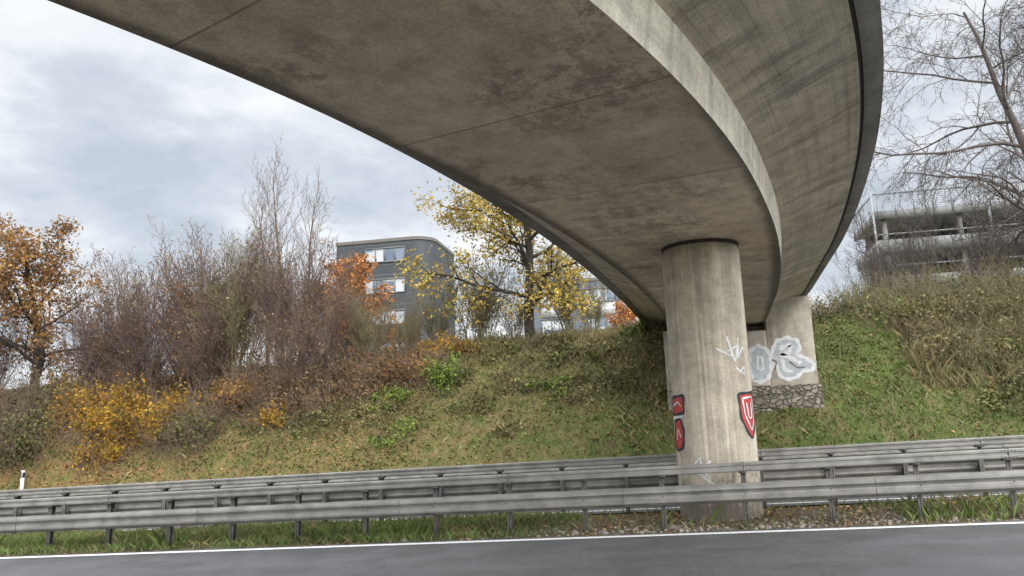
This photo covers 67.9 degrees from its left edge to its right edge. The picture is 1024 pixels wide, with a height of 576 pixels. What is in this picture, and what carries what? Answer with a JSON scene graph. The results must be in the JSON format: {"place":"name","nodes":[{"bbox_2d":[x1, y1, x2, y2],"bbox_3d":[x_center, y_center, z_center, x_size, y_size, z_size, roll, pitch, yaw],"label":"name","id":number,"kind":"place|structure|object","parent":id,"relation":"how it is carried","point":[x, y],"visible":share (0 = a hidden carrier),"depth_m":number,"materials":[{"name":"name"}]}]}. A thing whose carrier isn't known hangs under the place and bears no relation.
{"place":"outdoors","nodes":[
{"label":"outdoors","id":0,"kind":"place"},
{"bbox_2d":[0,305,1023,556],"bbox_3d":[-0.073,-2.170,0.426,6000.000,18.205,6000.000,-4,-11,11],"label":"ground","id":1,"kind":"structure","parent":0,"point":[68,476],"depth_m":29.53,"materials":[{"name":"green plant"}]},
{"bbox_2d":[0,300,43,388],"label":"bare shrub","id":2,"kind":"object","parent":1,"relation":"on","point":[8,357],"visible":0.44,"depth_m":41.24,"materials":[{"name":"brown plant"}]},
{"bbox_2d":[0,361,85,482],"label":"evergreen shrub","id":3,"kind":"object","parent":1,"relation":"on","point":[18,439],"visible":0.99,"depth_m":33.87,"materials":[{"name":"green plant"}]},
{"bbox_2d":[0,337,108,437],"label":"undergrowth","id":4,"kind":"object","parent":1,"relation":"on","point":[39,399],"visible":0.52,"depth_m":36.77,"materials":[{"name":"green plant"}]},
{"bbox_2d":[0,328,134,445],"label":"yellow shrub","id":5,"kind":"object","parent":1,"relation":"on","point":[70,402],"visible":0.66,"depth_m":35.56,"materials":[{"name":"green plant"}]},
{"bbox_2d":[0,212,151,405],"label":"oak tree","id":6,"kind":"object","parent":1,"relation":"on","point":[21,254],"visible":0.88,"depth_m":39.31,"materials":[{"name":"orange plant"}]},
{"bbox_2d":[5,292,152,402],"bbox_3d":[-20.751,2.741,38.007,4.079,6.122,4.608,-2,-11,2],"label":"bare shrub","id":7,"kind":"object","parent":1,"relation":"on","point":[86,331],"visible":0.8,"depth_m":37.49,"materials":[{"name":"brown plant"}]},
{"bbox_2d":[56,413,142,478],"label":"yellow shrub","id":8,"kind":"object","parent":1,"relation":"on","point":[109,452],"visible":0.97,"depth_m":32.60,"materials":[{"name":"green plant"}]},
{"bbox_2d":[20,342,189,461],"bbox_3d":[-17.979,5.072,35.033,7.415,5.602,5.728,-4,-11,11],"label":"yellow shrub","id":9,"kind":"object","parent":1,"relation":"on","point":[104,419],"visible":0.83,"depth_m":34.19,"materials":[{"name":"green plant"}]},
{"bbox_2d":[52,253,171,381],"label":"bare shrub","id":10,"kind":"object","parent":1,"relation":"on","point":[105,302],"visible":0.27,"depth_m":40.76,"materials":[{"name":"brown plant"}]},
{"bbox_2d":[57,320,212,404],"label":"brown undergrowth","id":11,"kind":"object","parent":1,"relation":"on","point":[123,379],"visible":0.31,"depth_m":37.27,"materials":[{"name":"brown plant"}]},
{"bbox_2d":[103,297,175,402],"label":"bare shrub","id":12,"kind":"object","parent":1,"relation":"on","point":[134,357],"visible":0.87,"depth_m":37.18,"materials":[{"name":"brown plant"}]},
{"bbox_2d":[60,242,220,385],"bbox_3d":[-19.423,1.482,39.855,6.993,7.780,7.711,-8,-12,27],"label":"bare shrub","id":13,"kind":"object","parent":1,"relation":"on","point":[117,298],"visible":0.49,"depth_m":38.51,"materials":[{"name":"brown plant"}]},
{"bbox_2d":[86,357,213,456],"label":"yellow shrub","id":14,"kind":"object","parent":1,"relation":"on","point":[149,420],"visible":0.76,"depth_m":33.61,"materials":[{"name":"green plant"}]},
{"bbox_2d":[101,332,226,403],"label":"brown undergrowth","id":15,"kind":"object","parent":1,"relation":"on","point":[165,381],"visible":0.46,"depth_m":36.87,"materials":[{"name":"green plant"}]},
{"bbox_2d":[127,385,246,462],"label":"evergreen shrub","id":16,"kind":"object","parent":1,"relation":"on","point":[182,439],"visible":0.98,"depth_m":32.67,"materials":[{"name":"green plant"}]},
{"bbox_2d":[126,221,251,383],"bbox_3d":[-15.911,1.180,38.885,5.717,7.935,6.951,-3,-11,7],"label":"bare shrub","id":17,"kind":"object","parent":1,"relation":"on","point":[175,307],"visible":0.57,"depth_m":37.33,"materials":[{"name":"brown plant"}]},
{"bbox_2d":[150,275,251,401],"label":"bare shrub","id":18,"kind":"object","parent":1,"relation":"on","point":[206,343],"visible":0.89,"depth_m":35.88,"materials":[{"name":"brown plant"}]},
{"bbox_2d":[125,215,300,365],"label":"bare shrub","id":19,"kind":"object","parent":1,"relation":"on","point":[171,260],"visible":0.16,"depth_m":41.34,"materials":[{"name":"brown plant"}]},
{"bbox_2d":[174,228,278,368],"bbox_3d":[-14.938,0.646,39.921,5.605,7.780,6.815,5,-13,-32],"label":"bare shrub","id":20,"kind":"object","parent":1,"relation":"on","point":[187,272],"visible":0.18,"depth_m":39.61,"materials":[{"name":"brown plant"}]},
{"bbox_2d":[191,344,269,419],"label":"yellow shrub","id":21,"kind":"object","parent":1,"relation":"on","point":[218,388],"visible":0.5,"depth_m":34.73,"materials":[{"name":"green plant"}]},
{"bbox_2d":[178,225,292,380],"bbox_3d":[-13.675,0.807,37.621,5.590,8.361,6.051,-6,-12,19],"label":"bare shrub","id":22,"kind":"object","parent":1,"relation":"on","point":[234,326],"visible":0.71,"depth_m":36.87,"materials":[{"name":"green plant"}]},
{"bbox_2d":[184,338,325,427],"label":"brown undergrowth","id":23,"kind":"object","parent":1,"relation":"on","point":[239,389],"visible":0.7,"depth_m":33.99,"materials":[{"name":"brown plant"}]},
{"bbox_2d":[228,169,284,364],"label":"bare poplar tree","id":24,"kind":"object","parent":1,"relation":"on","point":[256,210],"visible":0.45,"depth_m":42.62,"materials":[{"name":"brown plant"}]},
{"bbox_2d":[249,131,304,348],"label":"bare poplar tree","id":25,"kind":"object","parent":1,"relation":"on","point":[275,214],"visible":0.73,"depth_m":41.27,"materials":[{"name":"brown plant"}]},
{"bbox_2d":[239,384,314,436],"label":"yellow shrub","id":26,"kind":"object","parent":1,"relation":"on","point":[279,424],"visible":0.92,"depth_m":32.53,"materials":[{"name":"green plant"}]},
{"bbox_2d":[220,333,342,431],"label":"brown undergrowth","id":27,"kind":"object","parent":1,"relation":"on","point":[305,392],"visible":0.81,"depth_m":33.44,"materials":[{"name":"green plant"}]},
{"bbox_2d":[235,237,337,377],"bbox_3d":[-11.065,1.006,36.885,5.653,7.509,5.004,-3,-11,6],"label":"bare shrub","id":28,"kind":"object","parent":1,"relation":"on","point":[271,309],"visible":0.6,"depth_m":36.40,"materials":[{"name":"brown plant"}]},
{"bbox_2d":[231,221,344,367],"bbox_3d":[-11.411,0.376,38.736,5.605,7.780,6.815,9,-15,-44],"label":"bare shrub","id":29,"kind":"object","parent":1,"relation":"on","point":[288,277],"visible":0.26,"depth_m":38.29,"materials":[{"name":"brown plant"}]},
{"bbox_2d":[241,292,341,400],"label":"bare shrub","id":30,"kind":"object","parent":1,"relation":"on","point":[283,360],"visible":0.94,"depth_m":34.09,"materials":[{"name":"brown plant"}]},
{"bbox_2d":[265,401,338,444],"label":"bramble thicket","id":31,"kind":"object","parent":1,"relation":"on","point":[315,423],"visible":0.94,"depth_m":31.98,"materials":[{"name":"green plant"}]},
{"bbox_2d":[285,164,347,305],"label":"bare poplar tree","id":32,"kind":"object","parent":1,"relation":"on","point":[313,213],"visible":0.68,"depth_m":42.08,"materials":[{"name":"brown plant"}]},
{"bbox_2d":[250,235,387,365],"bbox_3d":[-9.617,0.815,38.583,5.888,6.552,6.493,-8,-12,27],"label":"bare shrub","id":33,"kind":"object","parent":1,"relation":"on","point":[347,271],"visible":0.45,"depth_m":38.07,"materials":[{"name":"brown plant"}]},
{"bbox_2d":[281,273,364,386],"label":"bare shrub","id":34,"kind":"object","parent":1,"relation":"on","point":[331,337],"visible":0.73,"depth_m":35.31,"materials":[{"name":"brown plant"}]},
{"bbox_2d":[280,332,418,414],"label":"brown undergrowth","id":35,"kind":"object","parent":1,"relation":"on","point":[356,384],"visible":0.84,"depth_m":33.73,"materials":[{"name":"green plant"}]},
{"bbox_2d":[305,253,404,358],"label":"orange maple tree","id":36,"kind":"object","parent":1,"relation":"on","point":[365,274],"visible":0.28,"depth_m":54.56,"materials":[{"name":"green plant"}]},
{"bbox_2d":[335,283,399,365],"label":"bare shrub","id":37,"kind":"object","parent":1,"relation":"on","point":[363,340],"visible":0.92,"depth_m":36.14,"materials":[{"name":"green plant"}]},
{"bbox_2d":[337,282,397,357],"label":"bare shrub","id":38,"kind":"object","parent":1,"relation":"on","point":[372,321],"visible":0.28,"depth_m":38.27,"materials":[{"name":"brown plant"}]},
{"bbox_2d":[332,393,409,433],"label":"bramble thicket","id":39,"kind":"object","parent":1,"relation":"on","point":[361,407],"visible":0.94,"depth_m":31.95,"materials":[{"name":"green plant"}]},
{"bbox_2d":[328,320,426,392],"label":"undergrowth","id":40,"kind":"object","parent":1,"relation":"on","point":[389,368],"visible":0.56,"depth_m":34.58,"materials":[{"name":"plant"}]},
{"bbox_2d":[364,377,412,420],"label":"green shrub","id":41,"kind":"object","parent":1,"relation":"on","point":[397,394],"visible":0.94,"depth_m":32.73,"materials":[{"name":"green plant"}]},
{"bbox_2d":[336,239,454,356],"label":"office building","id":42,"kind":"structure","parent":1,"relation":"on","point":[420,246],"depth_m":81.19,"materials":[{"name":"grey concrete"}]},
{"bbox_2d":[366,247,403,352],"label":"windows","id":43,"kind":"structure","parent":42,"relation":"attached to","point":[399,255],"depth_m":81.07,"materials":[{"name":"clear glass"}]},
{"bbox_2d":[361,410,432,452],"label":"bramble thicket","id":44,"kind":"object","parent":1,"relation":"on","point":[405,428],"visible":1,"depth_m":30.51,"materials":[{"name":"green plant"}]},
{"bbox_2d":[380,293,429,356],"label":"bare shrub","id":45,"kind":"object","parent":1,"relation":"on","point":[400,334],"visible":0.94,"depth_m":36.51,"materials":[{"name":"brown plant"}]},
{"bbox_2d":[364,323,465,390],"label":"brown undergrowth","id":46,"kind":"object","parent":1,"relation":"on","point":[416,358],"visible":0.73,"depth_m":34.57,"materials":[{"name":"plant"}]},
{"bbox_2d":[402,328,470,403],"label":"green shrub","id":47,"kind":"object","parent":1,"relation":"on","point":[441,374],"visible":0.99,"depth_m":32.76,"materials":[{"name":"green plant"}]},
{"bbox_2d":[405,268,472,346],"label":"willow shrub","id":48,"kind":"object","parent":1,"relation":"on","point":[443,327],"visible":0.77,"depth_m":38.92,"materials":[{"name":"green plant"}]},
{"bbox_2d":[400,317,489,357],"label":"yellow shrub","id":49,"kind":"object","parent":1,"relation":"on","point":[461,348],"visible":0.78,"depth_m":36.11,"materials":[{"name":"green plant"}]},
{"bbox_2d":[48,0,883,521],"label":"concrete bridge","id":50,"kind":"structure","parent":1,"relation":"on","point":[694,174],"depth_m":9.06,"materials":[{"name":"grey concrete"}]},
{"bbox_2d":[430,373,503,418],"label":"bramble thicket","id":51,"kind":"object","parent":1,"relation":"on","point":[480,410],"visible":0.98,"depth_m":31.29,"materials":[{"name":"green plant"}]},
{"bbox_2d":[439,245,516,339],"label":"willow shrub","id":52,"kind":"object","parent":1,"relation":"on","point":[461,317],"visible":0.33,"depth_m":39.99,"materials":[{"name":"green plant"}]},
{"bbox_2d":[443,245,524,338],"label":"willow shrub","id":53,"kind":"object","parent":1,"relation":"on","point":[477,315],"visible":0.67,"depth_m":38.68,"materials":[{"name":"green plant"}]},
{"bbox_2d":[392,172,604,344],"bbox_3d":[0.824,-4.053,36.651,11.573,13.507,8.797,7,-14,-37],"label":"yellow lime tree","id":54,"kind":"object","parent":1,"relation":"on","point":[531,297],"visible":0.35,"depth_m":36.03,"materials":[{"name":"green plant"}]},
{"bbox_2d":[334,318,666,367],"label":"tall dry grass","id":55,"kind":"structure","parent":1,"relation":"on","point":[548,336],"depth_m":35.94,"materials":[{"name":"beige plant"}]},
{"bbox_2d":[464,323,539,367],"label":"bramble thicket","id":56,"kind":"object","parent":1,"relation":"on","point":[515,344],"visible":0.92,"depth_m":34.50,"materials":[{"name":"green plant"}]},
{"bbox_2d":[0,447,1023,551],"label":"guard rail","id":57,"kind":"object","parent":1,"relation":"on","point":[234,514],"visible":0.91,"depth_m":13.19,"materials":[{"name":"metal"}]},
{"bbox_2d":[0,435,1023,534],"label":"guard rail","id":58,"kind":"object","parent":1,"relation":"on","point":[775,475],"visible":0.67,"depth_m":16.16,"materials":[{"name":"metal"}]},
{"bbox_2d":[0,491,1023,555],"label":"verge grass","id":59,"kind":"structure","parent":1,"relation":"on","point":[40,546],"depth_m":14.48,"materials":[{"name":"green plant"}]},
{"bbox_2d":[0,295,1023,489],"bbox_3d":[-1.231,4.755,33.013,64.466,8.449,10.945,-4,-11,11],"label":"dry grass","id":60,"kind":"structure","parent":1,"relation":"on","point":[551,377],"depth_m":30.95,"materials":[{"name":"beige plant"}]},
{"bbox_2d":[0,443,1023,499],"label":"guard rail","id":61,"kind":"object","parent":1,"relation":"on","point":[1001,446],"visible":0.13,"depth_m":26.36,"materials":[{"name":"metal"}]},
{"bbox_2d":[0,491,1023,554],"bbox_3d":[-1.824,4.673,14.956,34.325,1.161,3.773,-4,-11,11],"label":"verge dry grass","id":62,"kind":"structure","parent":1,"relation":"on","point":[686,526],"depth_m":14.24,"materials":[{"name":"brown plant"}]},
{"bbox_2d":[1,309,1023,489],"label":"fallen leaves","id":63,"kind":"object","parent":1,"relation":"on","point":[608,433],"visible":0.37,"depth_m":31.43,"materials":[{"name":"brown plant"}]},
{"bbox_2d":[484,261,541,338],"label":"willow shrub","id":64,"kind":"object","parent":1,"relation":"on","point":[518,323],"visible":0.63,"depth_m":38.56,"materials":[{"name":"green plant"}]},
{"bbox_2d":[483,351,549,400],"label":"bramble thicket","id":65,"kind":"object","parent":1,"relation":"on","point":[503,376],"visible":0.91,"depth_m":32.09,"materials":[{"name":"green plant"}]},
{"bbox_2d":[16,497,1023,555],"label":"fallen leaves","id":66,"kind":"object","parent":1,"relation":"on","point":[808,508],"visible":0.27,"depth_m":13.47,"materials":[{"name":"brown plant"}]},
{"bbox_2d":[507,323,598,378],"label":"bramble thicket","id":67,"kind":"object","parent":1,"relation":"on","point":[569,351],"visible":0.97,"depth_m":33.36,"materials":[{"name":"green plant"}]},
{"bbox_2d":[535,242,590,331],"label":"willow shrub","id":68,"kind":"object","parent":1,"relation":"on","point":[565,315],"visible":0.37,"depth_m":38.58,"materials":[{"name":"green plant"}]},
{"bbox_2d":[522,312,605,351],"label":"bramble thicket","id":69,"kind":"object","parent":1,"relation":"on","point":[544,336],"visible":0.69,"depth_m":35.55,"materials":[{"name":"green plant"}]},
{"bbox_2d":[566,271,611,333],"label":"willow shrub","id":70,"kind":"object","parent":1,"relation":"on","point":[599,306],"visible":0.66,"depth_m":37.12,"materials":[{"name":"green plant"}]},
{"bbox_2d":[546,356,632,411],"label":"bramble thicket","id":71,"kind":"object","parent":1,"relation":"on","point":[573,396],"visible":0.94,"depth_m":30.91,"materials":[{"name":"green plant"}]},
{"bbox_2d":[169,297,1023,480],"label":"groundcover plants","id":72,"kind":"object","parent":1,"relation":"on","point":[783,414],"visible":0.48,"depth_m":30.31,"materials":[{"name":"green plant"}]},
{"bbox_2d":[579,310,649,368],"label":"bramble thicket","id":73,"kind":"object","parent":1,"relation":"on","point":[610,346],"visible":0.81,"depth_m":33.10,"materials":[{"name":"green plant"}]},
{"bbox_2d":[604,297,639,329],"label":"orange maple tree","id":74,"kind":"object","parent":1,"relation":"on","point":[627,312],"visible":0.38,"depth_m":62.09,"materials":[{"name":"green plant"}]},
{"bbox_2d":[586,342,663,400],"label":"bramble thicket","id":75,"kind":"object","parent":1,"relation":"on","point":[619,372],"visible":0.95,"depth_m":30.93,"materials":[{"name":"green plant"}]},
{"bbox_2d":[596,317,666,377],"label":"bramble thicket","id":76,"kind":"object","parent":1,"relation":"on","point":[649,346],"visible":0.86,"depth_m":32.16,"materials":[{"name":"green plant"}]},
{"bbox_2d":[632,347,671,420],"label":"green shrub","id":77,"kind":"object","parent":1,"relation":"on","point":[662,390],"visible":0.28,"depth_m":29.55,"materials":[{"name":"green plant"}]},
{"bbox_2d":[323,509,1023,543],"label":"gravel","id":78,"kind":"structure","parent":1,"relation":"on","point":[685,529],"depth_m":12.60,"materials":[{"name":"gravel"}]},
{"bbox_2d":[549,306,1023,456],"bbox_3d":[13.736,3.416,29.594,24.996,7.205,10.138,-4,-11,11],"label":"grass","id":79,"kind":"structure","parent":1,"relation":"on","point":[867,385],"depth_m":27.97,"materials":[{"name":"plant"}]},
{"bbox_2d":[809,282,872,321],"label":"scrub thicket","id":80,"kind":"object","parent":1,"relation":"on","point":[818,308],"visible":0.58,"depth_m":33.94,"materials":[{"name":"brown plant"}]},
{"bbox_2d":[831,240,905,292],"bbox_3d":[17.722,-0.989,37.350,3.253,4.748,3.049,-2,-11,-2],"label":"bare birch sapling","id":81,"kind":"object","parent":1,"relation":"on","point":[863,268],"visible":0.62,"depth_m":37.22,"materials":[{"name":"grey plant"}]},
{"bbox_2d":[840,202,917,292],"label":"bare birch sapling","id":82,"kind":"object","parent":1,"relation":"on","point":[858,241],"visible":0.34,"depth_m":43.42,"materials":[{"name":"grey plant"}]},
{"bbox_2d":[852,209,909,294],"bbox_3d":[18.467,-1.399,38.063,2.249,5.717,3.403,-4,-11,11],"label":"bare birch sapling","id":83,"kind":"object","parent":1,"relation":"on","point":[884,259],"visible":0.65,"depth_m":38.08,"materials":[{"name":"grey plant"}]},
{"bbox_2d":[817,261,963,312],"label":"scrub thicket","id":84,"kind":"object","parent":1,"relation":"on","point":[877,292],"visible":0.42,"depth_m":33.99,"materials":[{"name":"brown plant"}]},
{"bbox_2d":[847,169,944,297],"bbox_3d":[20.630,-2.065,40.776,5.247,7.658,4.918,-10,-14,37],"label":"bare birch sapling","id":85,"kind":"object","parent":1,"relation":"on","point":[908,244],"visible":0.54,"depth_m":39.86,"materials":[{"name":"brown plant"}]},
{"bbox_2d":[827,264,976,339],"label":"scrub thicket","id":86,"kind":"object","parent":1,"relation":"on","point":[891,311],"visible":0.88,"depth_m":31.55,"materials":[{"name":"green plant"}]},
{"bbox_2d":[889,227,946,293],"bbox_3d":[19.485,-0.871,36.282,2.402,4.036,1.587,-9,-13,33],"label":"bare birch sapling","id":87,"kind":"object","parent":1,"relation":"on","point":[932,261],"visible":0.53,"depth_m":36.16,"materials":[{"name":"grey plant"}]},
{"bbox_2d":[852,181,1023,298],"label":"parking garage","id":88,"kind":"structure","parent":1,"relation":"on","point":[942,216],"depth_m":57.40,"materials":[{"name":"concrete"}]},
{"bbox_2d":[859,288,1023,392],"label":"tall dry grass","id":89,"kind":"structure","parent":1,"relation":"on","point":[942,371],"depth_m":28.50,"materials":[{"name":"beige plant"}]},
{"bbox_2d":[861,0,1023,277],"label":"bare ash tree","id":90,"kind":"object","parent":1,"relation":"on","point":[1000,90],"visible":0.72,"depth_m":36.99,"materials":[{"name":"grey plant"}]},
{"bbox_2d":[893,311,1000,371],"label":"scrub thicket","id":91,"kind":"object","parent":1,"relation":"on","point":[927,338],"visible":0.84,"depth_m":28.92,"materials":[{"name":"green plant"}]},
{"bbox_2d":[873,261,1023,344],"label":"scrub thicket","id":92,"kind":"object","parent":1,"relation":"on","point":[977,306],"visible":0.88,"depth_m":30.29,"materials":[{"name":"green plant"}]},
{"bbox_2d":[875,247,1023,304],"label":"scrub thicket","id":93,"kind":"object","parent":1,"relation":"on","point":[960,277],"visible":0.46,"depth_m":32.95,"materials":[{"name":"brown plant"}]},
{"bbox_2d":[905,172,1017,285],"bbox_3d":[21.511,-2.107,36.555,4.197,6.126,3.934,-3,-11,6],"label":"bare birch sapling","id":94,"kind":"object","parent":1,"relation":"on","point":[973,255],"visible":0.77,"depth_m":36.23,"materials":[{"name":"brown plant"}]},
{"bbox_2d":[934,301,1023,391],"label":"scrub thicket","id":95,"kind":"object","parent":1,"relation":"on","point":[1007,348],"visible":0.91,"depth_m":28.02,"materials":[{"name":"green plant"}]},
{"bbox_2d":[946,260,1023,336],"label":"scrub thicket","id":96,"kind":"object","parent":1,"relation":"on","point":[1011,298],"visible":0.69,"depth_m":30.72,"materials":[{"name":"brown plant"}]},
{"bbox_2d":[947,2,1023,278],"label":"bare ash tree","id":97,"kind":"object","parent":1,"relation":"on","point":[1015,177],"visible":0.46,"depth_m":41.59,"materials":[{"name":"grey plant"}]},
{"bbox_2d":[959,178,1023,289],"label":"bare birch sapling","id":98,"kind":"object","parent":1,"relation":"on","point":[986,246],"visible":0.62,"depth_m":37.38,"materials":[{"name":"brown plant"}]},
{"bbox_2d":[964,359,1023,420],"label":"bramble thicket","id":99,"kind":"object","parent":1,"relation":"on","point":[988,393],"visible":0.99,"depth_m":26.29,"materials":[{"name":"green plant"}]},
{"bbox_2d":[0,520,1023,575],"bbox_3d":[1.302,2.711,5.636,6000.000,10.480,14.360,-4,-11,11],"label":"road","id":100,"kind":"structure","parent":0,"point":[982,550],"depth_m":10.62,"materials":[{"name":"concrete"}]},
{"bbox_2d":[0,522,1023,558],"bbox_3d":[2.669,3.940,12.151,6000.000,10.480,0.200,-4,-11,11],"label":"road edge line","id":101,"kind":"object","parent":100,"relation":"on","point":[532,539],"visible":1,"depth_m":12.56,"materials":[{"name":"paint"}]},
{"bbox_2d":[0,0,1023,389],"label":"sky","id":102,"kind":"structure","parent":0,"point":[108,126],"materials":[{"name":"grey"}]},
{"bbox_2d":[1,491,1023,534],"bbox_3d":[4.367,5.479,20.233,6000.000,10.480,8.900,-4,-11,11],"label":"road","id":103,"kind":"structure","parent":0,"point":[786,503],"depth_m":16.34,"materials":[{"name":"grey asphalt"}]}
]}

